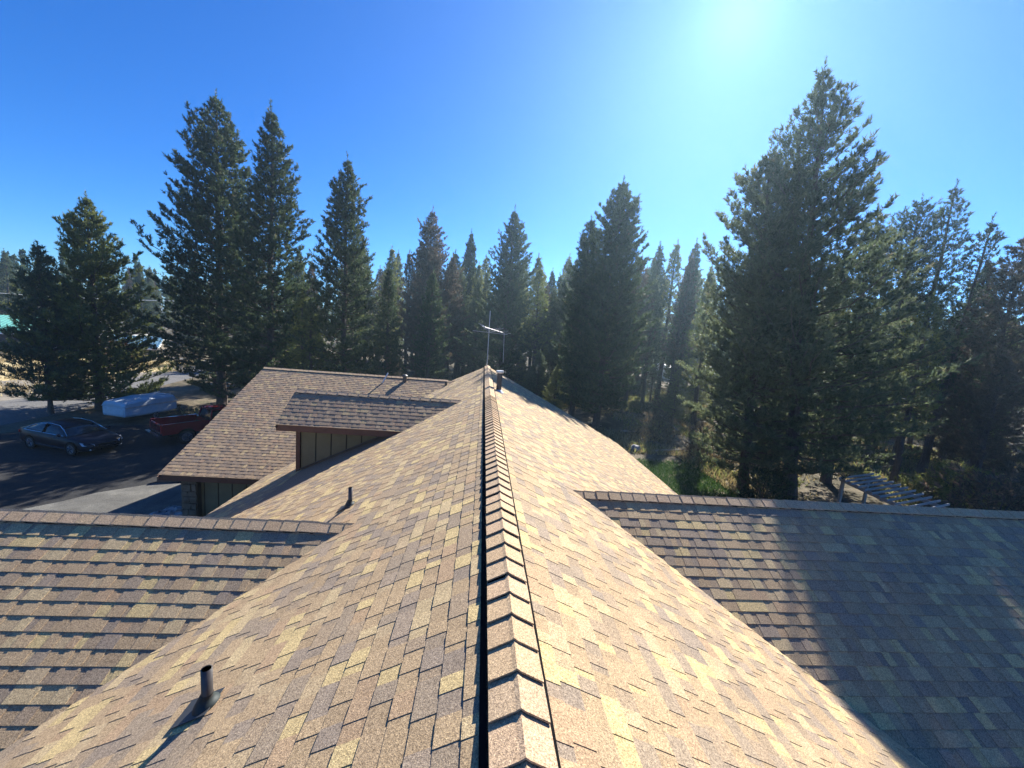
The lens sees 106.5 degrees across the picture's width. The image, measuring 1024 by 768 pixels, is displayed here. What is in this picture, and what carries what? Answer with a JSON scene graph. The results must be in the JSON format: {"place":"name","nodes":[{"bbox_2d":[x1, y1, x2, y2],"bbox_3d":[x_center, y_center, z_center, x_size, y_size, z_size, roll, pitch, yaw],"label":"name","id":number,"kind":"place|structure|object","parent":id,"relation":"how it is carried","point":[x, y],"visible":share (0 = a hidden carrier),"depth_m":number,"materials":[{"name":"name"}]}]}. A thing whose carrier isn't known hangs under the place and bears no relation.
{"place":"outdoors","nodes":[
{"label":"outdoors","id":0,"kind":"place"},
{"bbox_2d":[0,425,199,508],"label":"driveway","id":1,"kind":"structure","parent":0,"point":[39,475],"depth_m":17.36,"materials":[{"name":"grey asphalt"}]},
{"bbox_2d":[18,418,122,455],"bbox_3d":[-22.478,2.578,19.568,4.620,1.425,2.058,6,8,11],"label":"parked car","id":2,"kind":"object","parent":1,"relation":"on","point":[72,436],"visible":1,"depth_m":18.96,"materials":[{"name":"blue paint"}]},
{"bbox_2d":[145,404,226,443],"bbox_3d":[-18.104,2.268,23.354,2.047,1.765,6.020,9,9,32],"label":"pickup truck","id":3,"kind":"object","parent":1,"relation":"on","point":[183,429],"visible":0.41,"depth_m":21.73,"materials":[{"name":"red paint"}]},
{"bbox_2d":[0,349,216,395],"bbox_3d":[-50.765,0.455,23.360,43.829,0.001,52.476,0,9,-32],"label":"dry meadow","id":4,"kind":"structure","parent":0,"point":[2,378],"depth_m":40.21,"materials":[{"name":"beige plant"}]},
{"bbox_2d":[0,348,251,425],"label":"street","id":5,"kind":"structure","parent":0,"point":[16,410],"depth_m":26.49,"materials":[{"name":"grey asphalt"}]},
{"bbox_2d":[0,308,1023,507],"bbox_3d":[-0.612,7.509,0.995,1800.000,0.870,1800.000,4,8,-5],"label":"ground","id":6,"kind":"structure","parent":0,"point":[184,393],"depth_m":27.59,"materials":[{"name":"brown soil"}]},
{"bbox_2d":[0,249,23,312],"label":"pine tree","id":7,"kind":"object","parent":6,"relation":"on","point":[3,258],"visible":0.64,"depth_m":69.35,"materials":[{"name":"green plant"}]},
{"bbox_2d":[0,315,39,348],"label":"shop building","id":8,"kind":"structure","parent":6,"relation":"on","point":[4,321],"depth_m":52.13,"materials":[{"name":"teal wood"}]},
{"bbox_2d":[0,240,105,414],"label":"pine tree","id":9,"kind":"object","parent":6,"relation":"on","point":[40,258],"visible":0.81,"depth_m":23.42,"materials":[{"name":"green plant"}]},
{"bbox_2d":[0,372,149,400],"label":"roadside gravel","id":10,"kind":"structure","parent":6,"relation":"on","point":[3,397],"depth_m":32.08,"materials":[{"name":"beige gravel"}]},
{"bbox_2d":[0,190,175,409],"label":"pine tree","id":11,"kind":"object","parent":6,"relation":"on","point":[93,264],"visible":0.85,"depth_m":25.10,"materials":[{"name":"green plant"}]},
{"bbox_2d":[22,482,181,514],"bbox_3d":[-14.364,4.825,12.734,6.400,0.001,7.900,4,8,-5],"label":"driveway apron","id":12,"kind":"object","parent":6,"relation":"on","point":[147,499],"visible":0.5,"depth_m":14.72,"materials":[{"name":"concrete"}]},
{"bbox_2d":[121,275,142,322],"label":"pine tree","id":13,"kind":"object","parent":6,"relation":"on","point":[129,283],"visible":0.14,"depth_m":80.78,"materials":[{"name":"green plant"}]},
{"bbox_2d":[106,335,167,358],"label":"shed","id":14,"kind":"structure","parent":6,"relation":"on","point":[158,343],"depth_m":53.65,"materials":[{"name":"white metal"}]},
{"bbox_2d":[124,259,154,328],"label":"pine tree","id":15,"kind":"object","parent":6,"relation":"on","point":[138,279],"visible":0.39,"depth_m":68.53,"materials":[{"name":"green plant"}]},
{"bbox_2d":[101,392,180,417],"bbox_3d":[-24.558,1.469,25.866,1.908,1.568,4.160,6,8,9],"label":"camper trailer","id":16,"kind":"object","parent":6,"relation":"on","point":[153,404],"visible":0.97,"depth_m":24.77,"materials":[{"name":"metal"}]},
{"bbox_2d":[142,267,164,330],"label":"pine tree","id":17,"kind":"object","parent":6,"relation":"on","point":[154,291],"visible":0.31,"depth_m":86.97,"materials":[{"name":"green plant"}]},
{"bbox_2d":[162,275,181,345],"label":"pine tree","id":18,"kind":"object","parent":6,"relation":"on","point":[168,296],"visible":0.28,"depth_m":71.00,"materials":[{"name":"green plant"}]},
{"bbox_2d":[97,89,276,404],"bbox_3d":[-23.574,-9.892,28.872,10.226,23.737,8.795,0,9,-32],"label":"pine tree","id":19,"kind":"object","parent":6,"relation":"on","point":[197,210],"visible":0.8,"depth_m":27.71,"materials":[{"name":"green plant"}]},
{"bbox_2d":[199,99,327,398],"bbox_3d":[-17.479,-8.811,28.105,7.618,22.613,7.246,1,8,-23],"label":"pine tree","id":20,"kind":"object","parent":6,"relation":"on","point":[269,256],"visible":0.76,"depth_m":26.98,"materials":[{"name":"green plant"}]},
{"bbox_2d":[274,246,309,349],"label":"pine tree","id":21,"kind":"object","parent":6,"relation":"on","point":[299,274],"visible":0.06,"depth_m":44.12,"materials":[{"name":"green plant"}]},
{"bbox_2d":[282,286,316,369],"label":"pine tree","id":22,"kind":"object","parent":6,"relation":"on","point":[299,306],"visible":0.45,"depth_m":27.32,"materials":[{"name":"green plant"}]},
{"bbox_2d":[286,300,327,370],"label":"pine tree","id":23,"kind":"object","parent":6,"relation":"on","point":[311,313],"visible":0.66,"depth_m":26.45,"materials":[{"name":"green plant"}]},
{"bbox_2d":[300,258,324,348],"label":"pine tree","id":24,"kind":"object","parent":6,"relation":"on","point":[312,273],"visible":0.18,"depth_m":42.71,"materials":[{"name":"green plant"}]},
{"bbox_2d":[290,151,387,374],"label":"pine tree","id":25,"kind":"object","parent":6,"relation":"on","point":[343,251],"visible":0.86,"depth_m":26.85,"materials":[{"name":"green plant"}]},
{"bbox_2d":[331,258,364,371],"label":"pine tree","id":26,"kind":"object","parent":6,"relation":"on","point":[362,316],"visible":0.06,"depth_m":46.41,"materials":[{"name":"green plant"}]},
{"bbox_2d":[337,257,379,368],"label":"pine tree","id":27,"kind":"object","parent":6,"relation":"on","point":[371,322],"visible":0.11,"depth_m":52.69,"materials":[{"name":"green plant"}]},
{"bbox_2d":[351,246,382,362],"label":"pine tree","id":28,"kind":"object","parent":6,"relation":"on","point":[368,265],"visible":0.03,"depth_m":64.77,"materials":[{"name":"green plant"}]},
{"bbox_2d":[369,265,387,360],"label":"pine tree","id":29,"kind":"object","parent":6,"relation":"on","point":[378,275],"visible":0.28,"depth_m":59.66,"materials":[{"name":"green plant"}]},
{"bbox_2d":[370,246,405,368],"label":"pine tree","id":30,"kind":"object","parent":6,"relation":"on","point":[394,264],"visible":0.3,"depth_m":55.10,"materials":[{"name":"green plant"}]},
{"bbox_2d":[365,263,411,375],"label":"pine tree","id":31,"kind":"object","parent":6,"relation":"on","point":[385,342],"visible":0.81,"depth_m":29.68,"materials":[{"name":"green plant"}]},
{"bbox_2d":[383,249,405,348],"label":"pine tree","id":32,"kind":"object","parent":6,"relation":"on","point":[400,266],"visible":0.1,"depth_m":77.39,"materials":[{"name":"green plant"}]},
{"bbox_2d":[394,250,417,374],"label":"pine tree","id":33,"kind":"object","parent":6,"relation":"on","point":[409,268],"visible":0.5,"depth_m":50.62,"materials":[{"name":"green plant"}]},
{"bbox_2d":[168,365,644,453],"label":"forest undergrowth","id":34,"kind":"object","parent":6,"relation":"on","point":[618,440],"visible":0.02,"depth_m":29.08,"materials":[{"name":"green plant"}]},
{"bbox_2d":[401,268,452,380],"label":"pine tree","id":35,"kind":"object","parent":6,"relation":"on","point":[432,321],"visible":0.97,"depth_m":32.45,"materials":[{"name":"green plant"}]},
{"bbox_2d":[395,206,469,377],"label":"pine tree","id":36,"kind":"object","parent":6,"relation":"on","point":[430,250],"visible":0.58,"depth_m":47.02,"materials":[{"name":"green plant"}]},
{"bbox_2d":[424,350,450,379],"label":"pine tree","id":37,"kind":"object","parent":6,"relation":"on","point":[440,366],"visible":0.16,"depth_m":40.32,"materials":[{"name":"green plant"}]},
{"bbox_2d":[435,252,469,379],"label":"pine tree","id":38,"kind":"object","parent":6,"relation":"on","point":[457,287],"visible":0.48,"depth_m":49.27,"materials":[{"name":"green plant"}]},
{"bbox_2d":[441,249,468,377],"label":"pine tree","id":39,"kind":"object","parent":6,"relation":"on","point":[456,257],"visible":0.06,"depth_m":55.05,"materials":[{"name":"green plant"}]},
{"bbox_2d":[450,266,474,379],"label":"pine tree","id":40,"kind":"object","parent":6,"relation":"on","point":[462,284],"visible":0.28,"depth_m":53.39,"materials":[{"name":"green plant"}]},
{"bbox_2d":[454,229,477,374],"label":"pine tree","id":41,"kind":"object","parent":6,"relation":"on","point":[469,266],"visible":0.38,"depth_m":57.29,"materials":[{"name":"green plant"}]},
{"bbox_2d":[456,278,496,373],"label":"pine tree","id":42,"kind":"object","parent":6,"relation":"on","point":[466,354],"visible":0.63,"depth_m":52.46,"materials":[{"name":"green plant"}]},
{"bbox_2d":[463,261,490,359],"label":"pine tree","id":43,"kind":"object","parent":6,"relation":"on","point":[479,276],"visible":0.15,"depth_m":56.44,"materials":[{"name":"green plant"}]},
{"bbox_2d":[0,249,971,370],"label":"distant forest","id":44,"kind":"object","parent":6,"relation":"on","point":[13,257],"depth_m":86.45,"materials":[{"name":"green plant"}]},
{"bbox_2d":[481,273,492,366],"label":"pine tree","id":45,"kind":"object","parent":6,"relation":"on","point":[485,281],"visible":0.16,"depth_m":61.67,"materials":[{"name":"green plant"}]},
{"bbox_2d":[479,254,498,366],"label":"pine tree","id":46,"kind":"object","parent":6,"relation":"on","point":[485,261],"visible":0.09,"depth_m":78.44,"materials":[{"name":"green plant"}]},
{"bbox_2d":[453,204,544,380],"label":"pine tree","id":47,"kind":"object","parent":6,"relation":"on","point":[506,297],"visible":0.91,"depth_m":45.69,"materials":[{"name":"green plant"}]},
{"bbox_2d":[490,275,514,365],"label":"pine tree","id":48,"kind":"object","parent":6,"relation":"on","point":[494,330],"visible":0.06,"depth_m":59.45,"materials":[{"name":"green plant"}]},
{"bbox_2d":[0,365,1023,767],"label":"house","id":49,"kind":"structure","parent":6,"relation":"on","point":[486,567],"depth_m":4.08,"materials":[{"name":"tile"}]},
{"bbox_2d":[473,311,509,361],"bbox_3d":[-0.992,-2.192,18.680,1.662,2.720,0.945,-2,10,-41],"label":"antenna","id":50,"kind":"object","parent":49,"relation":"on","point":[489,328],"visible":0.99,"depth_m":18.71,"materials":[{"name":"metal"}]},
{"bbox_2d":[514,359,527,387],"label":"pine tree","id":51,"kind":"object","parent":6,"relation":"on","point":[520,383],"visible":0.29,"depth_m":48.59,"materials":[{"name":"green plant"}]},
{"bbox_2d":[517,265,555,363],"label":"pine tree","id":52,"kind":"object","parent":6,"relation":"on","point":[540,273],"visible":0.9,"depth_m":45.40,"materials":[{"name":"green plant"}]},
{"bbox_2d":[522,253,550,373],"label":"pine tree","id":53,"kind":"object","parent":6,"relation":"on","point":[538,263],"visible":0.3,"depth_m":53.72,"materials":[{"name":"green plant"}]},
{"bbox_2d":[522,350,551,399],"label":"pine tree","id":54,"kind":"object","parent":6,"relation":"on","point":[536,377],"visible":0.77,"depth_m":42.31,"materials":[{"name":"green plant"}]},
{"bbox_2d":[531,283,553,369],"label":"pine tree","id":55,"kind":"object","parent":6,"relation":"on","point":[547,287],"visible":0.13,"depth_m":56.82,"materials":[{"name":"green plant"}]},
{"bbox_2d":[537,268,557,379],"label":"pine tree","id":56,"kind":"object","parent":6,"relation":"on","point":[552,280],"visible":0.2,"depth_m":60.70,"materials":[{"name":"green plant"}]},
{"bbox_2d":[536,272,566,381],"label":"pine tree","id":57,"kind":"object","parent":6,"relation":"on","point":[560,280],"visible":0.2,"depth_m":53.61,"materials":[{"name":"green plant"}]},
{"bbox_2d":[541,364,567,410],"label":"pine tree","id":58,"kind":"object","parent":6,"relation":"on","point":[550,396],"visible":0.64,"depth_m":37.30,"materials":[{"name":"green plant"}]},
{"bbox_2d":[538,275,577,381],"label":"pine tree","id":59,"kind":"object","parent":6,"relation":"on","point":[556,326],"visible":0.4,"depth_m":50.43,"materials":[{"name":"green plant"}]},
{"bbox_2d":[551,252,572,327],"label":"pine tree","id":60,"kind":"object","parent":6,"relation":"on","point":[566,264],"visible":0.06,"depth_m":75.50,"materials":[{"name":"green plant"}]},
{"bbox_2d":[557,260,574,340],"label":"pine tree","id":61,"kind":"object","parent":6,"relation":"on","point":[568,276],"visible":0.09,"depth_m":61.39,"materials":[{"name":"green plant"}]},
{"bbox_2d":[551,215,602,416],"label":"pine tree","id":62,"kind":"object","parent":6,"relation":"on","point":[584,241],"visible":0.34,"depth_m":35.14,"materials":[{"name":"green plant"}]},
{"bbox_2d":[553,176,659,428],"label":"pine tree","id":63,"kind":"object","parent":6,"relation":"on","point":[605,312],"visible":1,"depth_m":30.57,"materials":[{"name":"green plant"}]},
{"bbox_2d":[607,254,657,402],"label":"pine tree","id":64,"kind":"object","parent":6,"relation":"on","point":[642,310],"visible":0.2,"depth_m":42.10,"materials":[{"name":"green plant"}]},
{"bbox_2d":[635,278,665,405],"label":"pine tree","id":65,"kind":"object","parent":6,"relation":"on","point":[658,311],"visible":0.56,"depth_m":43.65,"materials":[{"name":"green plant"}]},
{"bbox_2d":[641,401,659,413],"bbox_3d":[14.729,2.608,41.077,2.035,1.470,2.129,11,10,41],"label":"shrub","id":66,"kind":"object","parent":6,"relation":"on","point":[645,406],"visible":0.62,"depth_m":40.92,"materials":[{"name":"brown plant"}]},
{"bbox_2d":[639,366,664,400],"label":"pine tree","id":67,"kind":"object","parent":6,"relation":"on","point":[654,385],"visible":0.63,"depth_m":47.49,"materials":[{"name":"green plant"}]},
{"bbox_2d":[634,254,669,372],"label":"pine tree","id":68,"kind":"object","parent":6,"relation":"on","point":[649,269],"visible":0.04,"depth_m":68.42,"materials":[{"name":"green plant"}]},
{"bbox_2d":[634,241,673,396],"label":"pine tree","id":69,"kind":"object","parent":6,"relation":"on","point":[659,270],"visible":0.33,"depth_m":49.59,"materials":[{"name":"green plant"}]},
{"bbox_2d":[629,410,682,444],"bbox_3d":[11.302,3.295,30.527,4.087,2.638,3.925,5,8,-1],"label":"shrub","id":70,"kind":"object","parent":6,"relation":"on","point":[664,428],"visible":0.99,"depth_m":30.34,"materials":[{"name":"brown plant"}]},
{"bbox_2d":[653,238,682,397],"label":"pine tree","id":71,"kind":"object","parent":6,"relation":"on","point":[672,266],"visible":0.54,"depth_m":50.91,"materials":[{"name":"green plant"}]},
{"bbox_2d":[658,367,693,422],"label":"pine tree","id":72,"kind":"object","parent":6,"relation":"on","point":[674,402],"visible":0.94,"depth_m":37.42,"materials":[{"name":"green plant"}]},
{"bbox_2d":[660,253,700,397],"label":"pine tree","id":73,"kind":"object","parent":6,"relation":"on","point":[677,349],"visible":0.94,"depth_m":45.21,"materials":[{"name":"green plant"}]},
{"bbox_2d":[658,273,702,388],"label":"pine tree","id":74,"kind":"object","parent":6,"relation":"on","point":[668,372],"visible":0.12,"depth_m":57.63,"materials":[{"name":"green plant"}]},
{"bbox_2d":[663,238,706,400],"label":"pine tree","id":75,"kind":"object","parent":6,"relation":"on","point":[696,256],"visible":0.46,"depth_m":48.29,"materials":[{"name":"green plant"}]},
{"bbox_2d":[682,364,714,414],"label":"pine tree","id":76,"kind":"object","parent":6,"relation":"on","point":[692,388],"visible":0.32,"depth_m":42.58,"materials":[{"name":"green plant"}]},
{"bbox_2d":[683,267,717,424],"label":"pine tree","id":77,"kind":"object","parent":6,"relation":"on","point":[709,275],"visible":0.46,"depth_m":37.07,"materials":[{"name":"green plant"}]},
{"bbox_2d":[692,264,717,386],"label":"pine tree","id":78,"kind":"object","parent":6,"relation":"on","point":[712,271],"visible":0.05,"depth_m":74.91,"materials":[{"name":"green plant"}]},
{"bbox_2d":[683,422,737,462],"bbox_3d":[13.767,4.070,26.810,3.920,2.529,3.764,0,9,-32],"label":"shrub","id":79,"kind":"object","parent":6,"relation":"on","point":[692,446],"visible":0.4,"depth_m":27.04,"materials":[{"name":"green plant"}]},
{"bbox_2d":[675,145,856,490],"bbox_3d":[13.611,-3.017,20.300,7.852,18.240,7.303,0,9,-32],"label":"pine tree","id":80,"kind":"object","parent":6,"relation":"on","point":[756,349],"visible":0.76,"depth_m":19.41,"materials":[{"name":"green plant"}]},
{"bbox_2d":[730,463,802,499],"bbox_3d":[13.229,5.180,19.635,3.067,2.117,2.931,5,8,3],"label":"shrub","id":81,"kind":"object","parent":6,"relation":"on","point":[753,481],"visible":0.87,"depth_m":19.45,"materials":[{"name":"green plant"}]},
{"bbox_2d":[538,382,1023,510],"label":"forest undergrowth","id":82,"kind":"object","parent":6,"relation":"on","point":[681,454],"visible":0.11,"depth_m":28.98,"materials":[{"name":"green plant"}]},
{"bbox_2d":[695,55,972,499],"bbox_3d":[15.711,-4.396,18.528,10.498,21.841,10.517,4,8,-5],"label":"pine tree","id":83,"kind":"object","parent":6,"relation":"on","point":[817,145],"visible":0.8,"depth_m":17.64,"materials":[{"name":"green plant"}]},
{"bbox_2d":[847,286,931,449],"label":"pine tree","id":84,"kind":"object","parent":6,"relation":"on","point":[871,384],"visible":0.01,"depth_m":33.55,"materials":[{"name":"green plant"}]},
{"bbox_2d":[875,448,904,462],"bbox_3d":[29.970,5.737,30.694,1.918,1.324,1.834,6,8,11],"label":"shrub","id":85,"kind":"object","parent":6,"relation":"on","point":[884,451],"visible":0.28,"depth_m":30.65,"materials":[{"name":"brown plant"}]},
{"bbox_2d":[800,203,985,483],"bbox_3d":[20.413,-2.111,22.545,7.487,16.889,10.240,4,8,-5],"label":"pine tree","id":86,"kind":"object","parent":6,"relation":"on","point":[883,330],"visible":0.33,"depth_m":21.55,"materials":[{"name":"green plant"}]},
{"bbox_2d":[837,473,949,507],"bbox_3d":[17.161,5.773,17.529,2.812,1.965,4.998,5,8,2],"label":"pergola","id":87,"kind":"object","parent":6,"relation":"on","point":[867,489],"visible":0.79,"depth_m":17.59,"materials":[{"name":"grey wood"}]},
{"bbox_2d":[845,194,956,463],"bbox_3d":[29.047,-3.843,29.323,6.091,20.529,6.255,4,8,-5],"label":"pine tree","id":88,"kind":"object","parent":6,"relation":"on","point":[917,230],"visible":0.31,"depth_m":27.59,"materials":[{"name":"green plant"}]},
{"bbox_2d":[878,289,946,484],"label":"pine tree","id":89,"kind":"object","parent":6,"relation":"on","point":[933,309],"visible":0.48,"depth_m":23.70,"materials":[{"name":"green plant"}]},
{"bbox_2d":[904,444,921,462],"bbox_3d":[33.000,5.657,31.776,2.044,1.476,2.139,-1,9,-37],"label":"shrub","id":90,"kind":"object","parent":6,"relation":"on","point":[912,456],"visible":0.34,"depth_m":31.42,"materials":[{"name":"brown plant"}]},
{"bbox_2d":[880,474,959,507],"bbox_3d":[21.848,5.967,20.031,3.170,1.932,3.044,5,8,4],"label":"shrub","id":91,"kind":"object","parent":6,"relation":"on","point":[905,481],"visible":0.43,"depth_m":20.26,"materials":[{"name":"green plant"}]},
{"bbox_2d":[906,315,945,444],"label":"pine tree","id":92,"kind":"object","parent":6,"relation":"on","point":[910,440],"visible":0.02,"depth_m":38.73,"materials":[{"name":"green plant"}]},
{"bbox_2d":[881,178,981,464],"bbox_3d":[30.389,-4.125,28.256,4.833,21.574,5.210,8,8,23],"label":"pine tree","id":93,"kind":"object","parent":6,"relation":"on","point":[953,196],"visible":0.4,"depth_m":27.21,"materials":[{"name":"green plant"}]},
{"bbox_2d":[904,212,1016,474],"bbox_3d":[30.922,-2.239,26.334,3.984,18.522,3.646,8,8,27],"label":"pine tree","id":94,"kind":"object","parent":6,"relation":"on","point":[922,464],"visible":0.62,"depth_m":25.85,"materials":[{"name":"green plant"}]},
{"bbox_2d":[906,236,1023,486],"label":"pine tree","id":95,"kind":"object","parent":6,"relation":"on","point":[1013,285],"visible":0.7,"depth_m":24.45,"materials":[{"name":"green plant"}]},
{"bbox_2d":[910,257,1022,459],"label":"pine tree","id":96,"kind":"object","parent":6,"relation":"on","point":[929,396],"visible":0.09,"depth_m":30.21,"materials":[{"name":"green plant"}]},
{"bbox_2d":[913,459,1023,510],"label":"shrub","id":97,"kind":"object","parent":6,"relation":"on","point":[940,465],"visible":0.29,"depth_m":21.31,"materials":[{"name":"green plant"}]},
{"bbox_2d":[918,460,1023,510],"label":"shrub","id":98,"kind":"object","parent":6,"relation":"on","point":[977,497],"visible":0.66,"depth_m":18.40,"materials":[{"name":"green plant"}]},
{"bbox_2d":[952,349,1023,495],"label":"pine tree","id":99,"kind":"object","parent":6,"relation":"on","point":[993,408],"visible":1,"depth_m":21.93,"materials":[{"name":"green plant"}]},
{"bbox_2d":[960,318,1022,451],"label":"pine tree","id":100,"kind":"object","parent":6,"relation":"on","point":[1004,375],"visible":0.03,"depth_m":30.47,"materials":[{"name":"green plant"}]},
{"bbox_2d":[961,452,1023,510],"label":"shrub","id":101,"kind":"object","parent":6,"relation":"on","point":[1020,468],"visible":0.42,"depth_m":19.78,"materials":[{"name":"green plant"}]},
{"bbox_2d":[0,0,1023,352],"label":"sky","id":102,"kind":"structure","parent":0,"point":[472,111],"materials":[{"name":"blue"}]},
{"bbox_2d":[635,457,746,497],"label":"lawn grass","id":103,"kind":"structure","parent":0,"point":[690,468],"depth_m":22.27,"materials":[{"name":"green plant"}]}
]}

